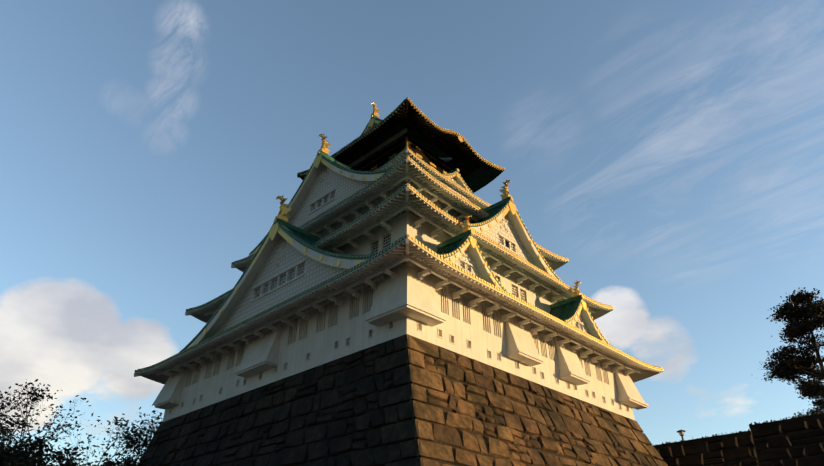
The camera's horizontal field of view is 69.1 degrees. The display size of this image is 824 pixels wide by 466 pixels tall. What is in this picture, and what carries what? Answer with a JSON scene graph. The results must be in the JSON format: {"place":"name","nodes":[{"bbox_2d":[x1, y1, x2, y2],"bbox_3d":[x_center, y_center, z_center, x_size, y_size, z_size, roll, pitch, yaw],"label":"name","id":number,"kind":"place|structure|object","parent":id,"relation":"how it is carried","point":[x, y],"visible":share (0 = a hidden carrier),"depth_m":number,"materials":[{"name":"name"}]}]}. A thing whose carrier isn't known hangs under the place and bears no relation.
{"place":"outdoors","nodes":[
{"label":"outdoors","id":0,"kind":"place"},
{"bbox_2d":[139,334,667,465],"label":"stone base","id":1,"kind":"object","parent":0,"point":[406,400],"visible":1,"depth_m":39.60,"materials":[{"name":"brown stone"}]},
{"bbox_2d":[134,98,663,421],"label":"castle keep","id":2,"kind":"structure","parent":1,"relation":"on","point":[391,226],"depth_m":50.90,"materials":[{"name":"white paint"}]},
{"bbox_2d":[0,0,823,465],"label":"sky","id":3,"kind":"structure","parent":0,"point":[672,151],"materials":[{"name":"blue"}]},
{"label":"ground","id":4,"kind":"structure","parent":0,"visible":0},
{"bbox_2d":[0,424,68,465],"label":"tree","id":5,"kind":"object","parent":4,"relation":"on","point":[18,457],"visible":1,"depth_m":47.91,"materials":[{"name":"green plant"}]},
{"bbox_2d":[0,379,83,464],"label":"tree","id":6,"kind":"object","parent":4,"relation":"on","point":[37,395],"visible":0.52,"depth_m":62.12,"materials":[{"name":"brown plant"}]},
{"bbox_2d":[0,382,154,465],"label":"tree","id":7,"kind":"object","parent":4,"relation":"on","point":[11,424],"visible":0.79,"depth_m":57.04,"materials":[{"name":"green plant"}]},
{"bbox_2d":[39,442,160,465],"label":"tree","id":8,"kind":"object","parent":4,"relation":"on","point":[128,462],"visible":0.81,"depth_m":53.00,"materials":[{"name":"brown plant"}]},
{"bbox_2d":[94,407,162,462],"bbox_3d":[-28.317,26.351,58.977,11.880,17.254,7.891,-27,-40,37],"label":"tree","id":9,"kind":"object","parent":4,"relation":"on","point":[151,427],"visible":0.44,"depth_m":61.76,"materials":[{"name":"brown plant"}]},
{"bbox_2d":[652,412,823,465],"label":"stone wall","id":10,"kind":"structure","parent":4,"relation":"on","point":[798,441],"depth_m":51.42,"materials":[{"name":"brown stone"}]},
{"bbox_2d":[677,430,685,440],"bbox_3d":[26.221,19.847,58.050,0.799,1.500,0.840,-27,-40,37],"label":"garden lamp","id":11,"kind":"object","parent":10,"relation":"on","point":[681,433],"visible":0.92,"depth_m":58.11,"materials":[{"name":"grey metal"}]},
{"bbox_2d":[756,287,823,417],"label":"tree","id":12,"kind":"object","parent":4,"relation":"on","point":[791,366],"visible":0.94,"depth_m":81.62,"materials":[{"name":"green plant"}]}
]}

